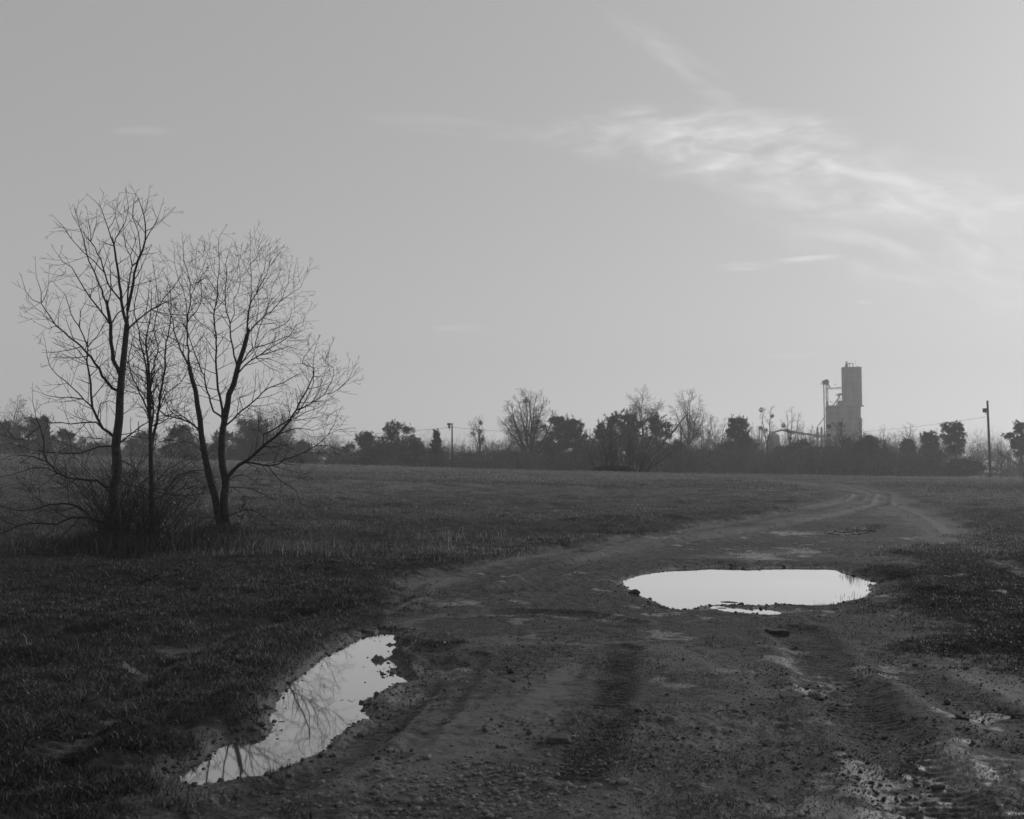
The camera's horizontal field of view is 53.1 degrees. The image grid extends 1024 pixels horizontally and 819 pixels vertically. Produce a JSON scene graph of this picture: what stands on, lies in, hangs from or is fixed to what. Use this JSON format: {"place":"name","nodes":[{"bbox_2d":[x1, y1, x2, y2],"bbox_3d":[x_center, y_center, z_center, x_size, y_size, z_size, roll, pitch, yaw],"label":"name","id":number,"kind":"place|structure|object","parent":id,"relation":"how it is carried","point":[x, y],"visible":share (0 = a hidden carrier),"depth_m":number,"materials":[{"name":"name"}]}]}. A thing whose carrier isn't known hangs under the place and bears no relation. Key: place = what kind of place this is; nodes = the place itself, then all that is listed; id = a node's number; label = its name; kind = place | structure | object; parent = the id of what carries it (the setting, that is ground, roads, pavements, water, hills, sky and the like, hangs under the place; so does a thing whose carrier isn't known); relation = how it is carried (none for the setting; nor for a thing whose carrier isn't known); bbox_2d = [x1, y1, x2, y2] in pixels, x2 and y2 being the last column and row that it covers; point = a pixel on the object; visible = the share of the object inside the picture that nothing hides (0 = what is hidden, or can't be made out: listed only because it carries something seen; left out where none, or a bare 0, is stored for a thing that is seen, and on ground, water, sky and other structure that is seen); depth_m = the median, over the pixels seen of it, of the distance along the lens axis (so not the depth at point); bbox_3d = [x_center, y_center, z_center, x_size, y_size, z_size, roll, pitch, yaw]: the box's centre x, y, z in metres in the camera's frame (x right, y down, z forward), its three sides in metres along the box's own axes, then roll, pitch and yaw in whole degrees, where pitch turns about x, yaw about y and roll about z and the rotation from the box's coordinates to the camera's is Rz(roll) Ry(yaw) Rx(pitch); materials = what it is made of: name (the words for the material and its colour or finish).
{"place":"outdoors","nodes":[
{"label":"outdoors","id":0,"kind":"place"},
{"bbox_2d":[2,519,280,558],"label":"tall grass","id":1,"kind":"structure","parent":0,"point":[92,544],"depth_m":17.95,"materials":[{"name":"plant"}]},
{"bbox_2d":[0,454,1023,818],"bbox_3d":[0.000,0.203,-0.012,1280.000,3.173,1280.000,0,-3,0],"label":"ground","id":2,"kind":"structure","parent":0,"point":[114,758],"depth_m":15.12,"materials":[{"name":"plant"}]},
{"bbox_2d":[0,417,31,454],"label":"cedar tree","id":3,"kind":"object","parent":2,"relation":"on","point":[1,440],"visible":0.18,"depth_m":170.70,"materials":[{"name":"grey plant"}]},
{"bbox_2d":[0,394,32,453],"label":"bare tree","id":4,"kind":"object","parent":2,"relation":"on","point":[15,425],"visible":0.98,"depth_m":162.86,"materials":[{"name":"plant"}]},
{"bbox_2d":[0,414,58,454],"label":"cedar tree","id":5,"kind":"object","parent":2,"relation":"on","point":[37,435],"visible":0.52,"depth_m":167.55,"materials":[{"name":"grey plant"}]},
{"bbox_2d":[37,414,54,454],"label":"cedar tree","id":6,"kind":"object","parent":2,"relation":"on","point":[47,442],"visible":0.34,"depth_m":170.78,"materials":[{"name":"grey plant"}]},
{"bbox_2d":[30,428,90,455],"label":"cedar tree","id":7,"kind":"object","parent":2,"relation":"on","point":[64,436],"visible":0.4,"depth_m":173.60,"materials":[{"name":"grey plant"}]},
{"bbox_2d":[80,441,111,456],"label":"cedar tree","id":8,"kind":"object","parent":2,"relation":"on","point":[91,447],"visible":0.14,"depth_m":180.51,"materials":[{"name":"grey plant"}]},
{"bbox_2d":[89,430,112,447],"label":"bare tree","id":9,"kind":"object","parent":2,"relation":"on","point":[107,439],"visible":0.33,"depth_m":245.61,"materials":[{"name":"plant"}]},
{"bbox_2d":[0,186,212,550],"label":"bare tree","id":10,"kind":"object","parent":2,"relation":"on","point":[117,434],"visible":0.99,"depth_m":18.07,"materials":[{"name":"black plant"}]},
{"bbox_2d":[105,340,108,442],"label":"radio mast","id":11,"kind":"object","parent":2,"relation":"on","point":[107,394],"visible":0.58,"depth_m":450.82,"materials":[{"name":"metal"}]},
{"bbox_2d":[25,428,245,552],"bbox_3d":[-6.887,1.470,18.840,3.887,2.212,4.946,2,-4,-28],"label":"bramble thicket","id":12,"kind":"object","parent":2,"relation":"on","point":[128,512],"visible":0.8,"depth_m":18.20,"materials":[{"name":"black plant"}]},
{"bbox_2d":[111,429,175,457],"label":"cedar tree","id":13,"kind":"object","parent":2,"relation":"on","point":[134,442],"visible":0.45,"depth_m":178.13,"materials":[{"name":"grey plant"}]},
{"bbox_2d":[96,259,214,531],"bbox_3d":[-6.648,-0.239,19.345,2.276,5.738,2.069,0,-3,0],"label":"bare tree","id":14,"kind":"object","parent":2,"relation":"on","point":[149,382],"visible":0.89,"depth_m":19.22,"materials":[{"name":"black plant"}]},
{"bbox_2d":[158,519,166,549],"bbox_3d":[-6.047,2.191,17.695,0.171,0.608,0.177,0,-3,0],"label":"leafy weed","id":15,"kind":"object","parent":2,"relation":"on","point":[163,522],"visible":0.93,"depth_m":17.70,"materials":[{"name":"grey plant"}]},
{"bbox_2d":[170,497,178,536],"bbox_3d":[-6.102,2.059,18.516,0.179,0.992,0.176,2,-4,-32],"label":"leafy weed","id":16,"kind":"object","parent":2,"relation":"on","point":[176,508],"visible":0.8,"depth_m":18.52,"materials":[{"name":"grey plant"}]},
{"bbox_2d":[143,423,216,459],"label":"cedar tree","id":17,"kind":"object","parent":2,"relation":"on","point":[184,433],"visible":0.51,"depth_m":170.04,"materials":[{"name":"grey plant"}]},
{"bbox_2d":[199,429,239,459],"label":"cedar tree","id":18,"kind":"object","parent":2,"relation":"on","point":[228,436],"visible":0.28,"depth_m":176.35,"materials":[{"name":"grey plant"}]},
{"bbox_2d":[234,494,245,526],"bbox_3d":[-5.444,2.125,20.503,0.250,0.880,0.257,0,-3,0],"label":"leafy weed","id":19,"kind":"object","parent":2,"relation":"on","point":[243,496],"visible":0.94,"depth_m":20.51,"materials":[{"name":"grey plant"}]},
{"bbox_2d":[136,221,363,538],"bbox_3d":[-5.320,-0.496,21.192,4.647,7.016,2.336,0,-3,0],"label":"bare tree","id":20,"kind":"object","parent":2,"relation":"on","point":[224,494],"visible":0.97,"depth_m":21.05,"materials":[{"name":"black plant"}]},
{"bbox_2d":[225,416,300,463],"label":"cedar tree","id":21,"kind":"object","parent":2,"relation":"on","point":[238,441],"visible":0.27,"depth_m":166.47,"materials":[{"name":"grey plant"}]},
{"bbox_2d":[230,406,296,461],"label":"bare tree","id":22,"kind":"object","parent":2,"relation":"on","point":[249,442],"visible":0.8,"depth_m":161.67,"materials":[{"name":"plant"}]},
{"bbox_2d":[262,439,335,464],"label":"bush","id":23,"kind":"object","parent":2,"relation":"on","point":[305,445],"visible":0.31,"depth_m":172.78,"materials":[{"name":"grey plant"}]},
{"bbox_2d":[313,432,346,455],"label":"bare tree","id":24,"kind":"object","parent":2,"relation":"on","point":[337,447],"visible":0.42,"depth_m":217.01,"materials":[{"name":"plant"}]},
{"bbox_2d":[339,430,387,465],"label":"cedar tree","id":25,"kind":"object","parent":2,"relation":"on","point":[366,437],"visible":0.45,"depth_m":173.21,"materials":[{"name":"grey plant"}]},
{"bbox_2d":[352,439,411,466],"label":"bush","id":26,"kind":"object","parent":2,"relation":"on","point":[366,458],"visible":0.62,"depth_m":160.98,"materials":[{"name":"grey plant"}]},
{"bbox_2d":[364,419,439,466],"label":"cedar tree","id":27,"kind":"object","parent":2,"relation":"on","point":[393,433],"visible":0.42,"depth_m":167.23,"materials":[{"name":"grey plant"}]},
{"bbox_2d":[387,437,450,467],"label":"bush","id":28,"kind":"object","parent":2,"relation":"on","point":[417,444],"visible":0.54,"depth_m":164.67,"materials":[{"name":"grey plant"}]},
{"bbox_2d":[427,429,446,466],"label":"cedar tree","id":29,"kind":"object","parent":2,"relation":"on","point":[436,441],"visible":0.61,"depth_m":170.67,"materials":[{"name":"grey plant"}]},
{"bbox_2d":[447,423,452,467],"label":"light pole","id":30,"kind":"object","parent":2,"relation":"on","point":[449,424],"visible":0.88,"depth_m":152.14,"materials":[{"name":"grey wood"}]},
{"bbox_2d":[454,451,484,468],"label":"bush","id":31,"kind":"object","parent":2,"relation":"on","point":[469,454],"visible":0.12,"depth_m":184.22,"materials":[{"name":"grey plant"}]},
{"bbox_2d":[468,415,486,464],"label":"bare tree","id":32,"kind":"object","parent":2,"relation":"on","point":[480,422],"visible":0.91,"depth_m":184.84,"materials":[{"name":"grey plant"}]},
{"bbox_2d":[495,436,521,463],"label":"bare tree","id":33,"kind":"object","parent":2,"relation":"on","point":[505,447],"visible":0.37,"depth_m":180.84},
{"bbox_2d":[0,453,1023,565],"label":"field grass","id":34,"kind":"structure","parent":2,"relation":"on","point":[446,548],"depth_m":31.11,"materials":[{"name":"plant"}]},
{"bbox_2d":[0,432,1023,476],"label":"treeline brush","id":35,"kind":"object","parent":2,"relation":"on","point":[491,461],"visible":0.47,"depth_m":168.19,"materials":[{"name":"plant"}]},
{"bbox_2d":[10,425,1023,470],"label":"woods","id":36,"kind":"object","parent":2,"relation":"on","point":[966,452],"visible":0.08,"depth_m":321.90,"materials":[{"name":"plant"}]},
{"bbox_2d":[497,387,571,465],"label":"bare tree","id":37,"kind":"object","parent":2,"relation":"on","point":[534,428],"visible":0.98,"depth_m":169.96,"materials":[{"name":"grey plant"}]},
{"bbox_2d":[514,439,577,470],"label":"cedar tree","id":38,"kind":"object","parent":2,"relation":"on","point":[557,449],"visible":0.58,"depth_m":169.41,"materials":[{"name":"grey plant"}]},
{"bbox_2d":[542,412,571,450],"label":"pine tree","id":39,"kind":"object","parent":2,"relation":"on","point":[563,439],"visible":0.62,"depth_m":179.01,"materials":[{"name":"grey plant"}]},
{"bbox_2d":[562,414,588,465],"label":"pine tree","id":40,"kind":"object","parent":2,"relation":"on","point":[574,432],"visible":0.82,"depth_m":178.87,"materials":[{"name":"grey plant"}]},
{"bbox_2d":[546,440,621,470],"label":"cedar tree","id":41,"kind":"object","parent":2,"relation":"on","point":[581,452],"visible":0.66,"depth_m":164.49,"materials":[{"name":"grey plant"}]},
{"bbox_2d":[589,419,619,465],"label":"cedar tree","id":42,"kind":"object","parent":2,"relation":"on","point":[597,431],"visible":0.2,"depth_m":170.65,"materials":[{"name":"grey plant"}]},
{"bbox_2d":[598,408,636,461],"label":"pine tree","id":43,"kind":"object","parent":2,"relation":"on","point":[612,420],"visible":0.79,"depth_m":167.53,"materials":[{"name":"grey plant"}]},
{"bbox_2d":[586,431,671,472],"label":"sapling clump","id":44,"kind":"object","parent":2,"relation":"on","point":[610,459],"visible":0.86,"depth_m":90.36,"materials":[{"name":"grey plant"}]},
{"bbox_2d":[610,419,655,467],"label":"bare tree","id":45,"kind":"object","parent":2,"relation":"on","point":[636,441],"visible":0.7,"depth_m":150.36,"materials":[{"name":"plant"}]},
{"bbox_2d":[622,412,644,452],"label":"pine tree","id":46,"kind":"object","parent":2,"relation":"on","point":[636,424],"visible":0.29,"depth_m":170.46,"materials":[{"name":"grey plant"}]},
{"bbox_2d":[623,386,665,437],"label":"bare tree","id":47,"kind":"object","parent":2,"relation":"on","point":[638,411],"visible":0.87,"depth_m":201.40,"materials":[{"name":"plant"}]},
{"bbox_2d":[632,408,690,472],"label":"cedar tree","id":48,"kind":"object","parent":2,"relation":"on","point":[654,421],"visible":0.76,"depth_m":167.56,"materials":[{"name":"plant"}]},
{"bbox_2d":[645,410,687,472],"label":"dead tree","id":49,"kind":"object","parent":2,"relation":"on","point":[669,435],"visible":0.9,"depth_m":149.92,"materials":[{"name":"wood"}]},
{"bbox_2d":[655,437,706,473],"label":"cedar tree","id":50,"kind":"object","parent":2,"relation":"on","point":[673,447],"visible":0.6,"depth_m":169.90,"materials":[{"name":"grey plant"}]},
{"bbox_2d":[680,425,682,472],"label":"utility pole","id":51,"kind":"object","parent":2,"relation":"on","point":[681,448],"visible":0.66,"depth_m":150.63,"materials":[{"name":"grey wood"}]},
{"bbox_2d":[669,389,708,448],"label":"bare tree","id":52,"kind":"object","parent":2,"relation":"on","point":[690,423],"visible":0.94,"depth_m":205.86,"materials":[{"name":"plant"}]},
{"bbox_2d":[697,413,714,449],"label":"bare tree","id":53,"kind":"object","parent":2,"relation":"on","point":[704,432],"visible":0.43,"depth_m":230.93,"materials":[{"name":"plant"}]},
{"bbox_2d":[702,416,733,447],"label":"bare tree","id":54,"kind":"object","parent":2,"relation":"on","point":[710,431],"visible":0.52,"depth_m":216.62,"materials":[{"name":"plant"}]},
{"bbox_2d":[725,413,752,443],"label":"pine tree","id":55,"kind":"object","parent":2,"relation":"on","point":[733,430],"visible":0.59,"depth_m":182.43,"materials":[{"name":"grey plant"}]},
{"bbox_2d":[731,432,761,473],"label":"cedar tree","id":56,"kind":"object","parent":2,"relation":"on","point":[747,438],"visible":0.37,"depth_m":179.11,"materials":[{"name":"grey plant"}]},
{"bbox_2d":[749,426,764,469],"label":"bare tree","id":57,"kind":"object","parent":2,"relation":"on","point":[756,436],"visible":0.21,"depth_m":238.72,"materials":[{"name":"plant"}]},
{"bbox_2d":[758,405,775,447],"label":"bare tree","id":58,"kind":"object","parent":2,"relation":"on","point":[763,430],"visible":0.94,"depth_m":195.87,"materials":[{"name":"grey plant"}]},
{"bbox_2d":[767,433,779,446],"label":"grain bin","id":59,"kind":"object","parent":2,"relation":"on","point":[775,437],"visible":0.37,"depth_m":422.71,"materials":[{"name":"metal"}]},
{"bbox_2d":[781,406,802,443],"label":"bare tree","id":60,"kind":"object","parent":2,"relation":"on","point":[787,431],"visible":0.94,"depth_m":194.83,"materials":[{"name":"grey plant"}]},
{"bbox_2d":[772,429,822,442],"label":"conveyor","id":61,"kind":"object","parent":2,"relation":"on","point":[779,430],"visible":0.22,"depth_m":414.89,"materials":[{"name":"metal"}]},
{"bbox_2d":[776,438,821,474],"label":"cedar tree","id":62,"kind":"object","parent":2,"relation":"on","point":[799,446],"visible":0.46,"depth_m":181.55,"materials":[{"name":"grey plant"}]},
{"bbox_2d":[796,423,816,446],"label":"bare tree","id":63,"kind":"object","parent":2,"relation":"on","point":[807,435],"visible":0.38,"depth_m":231.51,"materials":[{"name":"plant"}]},
{"bbox_2d":[814,427,825,446],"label":"grain dryer","id":64,"kind":"object","parent":2,"relation":"on","point":[818,433],"visible":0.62,"depth_m":414.82,"materials":[{"name":"metal"}]},
{"bbox_2d":[818,379,841,444],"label":"bucket elevator","id":65,"kind":"object","parent":2,"relation":"on","point":[825,382],"visible":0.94,"depth_m":417.56,"materials":[{"name":"metal"}]},
{"bbox_2d":[823,432,839,445],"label":"bare tree","id":66,"kind":"object","parent":2,"relation":"on","point":[835,440],"visible":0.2,"depth_m":184.38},
{"bbox_2d":[819,418,857,474],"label":"bare tree","id":67,"kind":"object","parent":2,"relation":"on","point":[839,435],"visible":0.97,"depth_m":176.18,"materials":[{"name":"grey plant"}]},
{"bbox_2d":[825,360,863,447],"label":"grain elevator","id":68,"kind":"object","parent":2,"relation":"on","point":[848,407],"visible":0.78,"depth_m":418.60,"materials":[{"name":"concrete"}]},
{"bbox_2d":[823,437,879,475],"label":"cedar tree","id":69,"kind":"object","parent":2,"relation":"on","point":[844,455],"visible":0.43,"depth_m":175.78,"materials":[{"name":"grey plant"}]},
{"bbox_2d":[854,417,867,438],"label":"bare tree","id":70,"kind":"object","parent":2,"relation":"on","point":[861,428],"visible":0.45,"depth_m":182.26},
{"bbox_2d":[837,434,901,476],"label":"cedar tree","id":71,"kind":"object","parent":2,"relation":"on","point":[874,439],"visible":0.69,"depth_m":173.15,"materials":[{"name":"grey plant"}]},
{"bbox_2d":[885,432,901,452],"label":"bare tree","id":72,"kind":"object","parent":2,"relation":"on","point":[895,443],"visible":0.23,"depth_m":239.10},
{"bbox_2d":[898,422,917,444],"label":"bare tree","id":73,"kind":"object","parent":2,"relation":"on","point":[912,436],"visible":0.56,"depth_m":191.32,"materials":[{"name":"plant"}]},
{"bbox_2d":[898,437,919,475],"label":"cedar tree","id":74,"kind":"object","parent":2,"relation":"on","point":[905,441],"visible":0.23,"depth_m":182.05,"materials":[{"name":"grey plant"}]},
{"bbox_2d":[917,430,940,470],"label":"pine tree","id":75,"kind":"object","parent":2,"relation":"on","point":[927,435],"visible":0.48,"depth_m":185.21,"materials":[{"name":"grey plant"}]},
{"bbox_2d":[904,447,968,476],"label":"bush","id":76,"kind":"object","parent":2,"relation":"on","point":[939,457],"visible":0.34,"depth_m":175.27,"materials":[{"name":"grey plant"}]},
{"bbox_2d":[939,439,952,461],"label":"bare tree","id":77,"kind":"object","parent":2,"relation":"on","point":[948,453],"visible":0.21,"depth_m":231.46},
{"bbox_2d":[939,419,967,458],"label":"pine tree","id":78,"kind":"object","parent":2,"relation":"on","point":[953,433],"visible":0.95,"depth_m":184.73,"materials":[{"name":"grey plant"}]},
{"bbox_2d":[929,456,1000,477],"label":"bush","id":79,"kind":"object","parent":2,"relation":"on","point":[966,465],"visible":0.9,"depth_m":172.34,"materials":[{"name":"grey plant"}]},
{"bbox_2d":[939,470,1000,475],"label":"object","id":80,"kind":"structure","parent":2,"relation":"on","point":[994,473],"depth_m":224.55,"materials":[{"name":"plant"}]},
{"bbox_2d":[968,441,998,473],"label":"bare tree","id":81,"kind":"object","parent":2,"relation":"on","point":[977,454],"visible":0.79,"depth_m":216.78,"materials":[{"name":"plant"}]},
{"bbox_2d":[982,401,991,477],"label":"light pole","id":82,"kind":"object","parent":2,"relation":"on","point":[985,410],"visible":0.86,"depth_m":162.27,"materials":[{"name":"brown wood"}]},
{"bbox_2d":[983,440,1012,476],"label":"bare tree","id":83,"kind":"object","parent":2,"relation":"on","point":[1004,459],"visible":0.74,"depth_m":187.99,"materials":[{"name":"plant"}]},
{"bbox_2d":[996,434,1023,477],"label":"bare tree","id":84,"kind":"object","parent":2,"relation":"on","point":[1015,457],"visible":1,"depth_m":173.92,"materials":[{"name":"plant"}]},
{"bbox_2d":[1001,420,1023,476],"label":"pine tree","id":85,"kind":"object","parent":2,"relation":"on","point":[1018,427],"visible":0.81,"depth_m":182.61,"materials":[{"name":"black plant"}]},
{"bbox_2d":[0,0,1023,465],"label":"sky","id":86,"kind":"structure","parent":0,"point":[585,204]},
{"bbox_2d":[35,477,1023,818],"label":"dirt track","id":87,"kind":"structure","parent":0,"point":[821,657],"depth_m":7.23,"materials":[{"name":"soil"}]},
{"bbox_2d":[173,651,195,657],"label":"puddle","id":88,"kind":"object","parent":87,"relation":"on","point":[184,653],"visible":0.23,"depth_m":9.11,"materials":[{"name":"liquid"}]},
{"bbox_2d":[176,632,409,784],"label":"puddle","id":89,"kind":"object","parent":87,"relation":"on","point":[315,713],"visible":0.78,"depth_m":6.91,"materials":[{"name":"liquid"}]},
{"bbox_2d":[441,717,451,724],"bbox_3d":[-0.405,1.924,6.303,0.058,0.062,0.053,2,-4,-36],"label":"stone","id":90,"kind":"object","parent":87,"relation":"on","point":[444,720],"visible":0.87,"depth_m":6.29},
{"bbox_2d":[546,734,571,743],"bbox_3d":[0.268,1.887,5.861,0.154,0.041,0.118,0,-3,0],"label":"mud clod","id":91,"kind":"object","parent":87,"relation":"on","point":[558,738],"visible":1,"depth_m":5.82,"materials":[{"name":"soil"}]},
{"bbox_2d":[135,526,1023,818],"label":"mud clods","id":92,"kind":"object","parent":87,"relation":"on","point":[529,732],"visible":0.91,"depth_m":6.29,"materials":[{"name":"soil"}]},
{"bbox_2d":[628,589,639,594],"bbox_3d":[1.593,2.389,13.388,0.165,0.088,0.131,0,-3,0],"label":"mud clod","id":93,"kind":"object","parent":87,"relation":"on","point":[635,591],"visible":0.92,"depth_m":13.34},
{"bbox_2d":[716,607,780,614],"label":"puddle","id":94,"kind":"object","parent":87,"relation":"on","point":[759,611],"visible":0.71,"depth_m":11.90,"materials":[{"name":"liquid"}]},
{"bbox_2d":[623,567,884,609],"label":"puddle","id":95,"kind":"object","parent":87,"relation":"on","point":[689,588],"visible":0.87,"depth_m":14.26,"materials":[{"name":"liquid"}]},
{"bbox_2d":[833,573,884,599],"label":"water grass","id":96,"kind":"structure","parent":95,"relation":"in","point":[856,583],"depth_m":14.17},
{"bbox_2d":[765,628,789,636],"bbox_3d":[2.598,2.185,10.032,0.213,0.061,0.120,3,-4,-6],"label":"wood block","id":97,"kind":"object","parent":87,"relation":"on","point":[782,632],"depth_m":9.98,"materials":[{"name":"wood"}]},
{"bbox_2d":[806,693,824,700],"bbox_3d":[2.134,2.030,7.213,0.156,0.061,0.098,0,-3,0],"label":"mud clod","id":98,"kind":"object","parent":87,"relation":"on","point":[817,696],"visible":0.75,"depth_m":7.20,"materials":[{"name":"soil"}]},
{"bbox_2d":[840,530,868,534],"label":"puddle","id":99,"kind":"object","parent":87,"relation":"on","point":[854,532],"visible":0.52,"depth_m":25.30,"materials":[{"name":"liquid"}]},
{"bbox_2d":[931,784,945,789],"bbox_3d":[2.179,1.936,5.238,0.076,0.040,0.038,0,-3,0],"label":"stone","id":100,"kind":"object","parent":87,"relation":"on","point":[937,786],"visible":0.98,"depth_m":5.23,"materials":[{"name":"stone"}]},
{"bbox_2d":[1002,713,1023,715],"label":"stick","id":101,"kind":"object","parent":87,"relation":"on","point":[1014,715],"visible":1,"depth_m":6.46,"materials":[{"name":"grey plant"}]},
{"bbox_2d":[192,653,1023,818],"bbox_3d":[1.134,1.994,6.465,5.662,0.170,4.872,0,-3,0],"label":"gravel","id":102,"kind":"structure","parent":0,"point":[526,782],"depth_m":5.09,"materials":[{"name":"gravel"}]}
]}

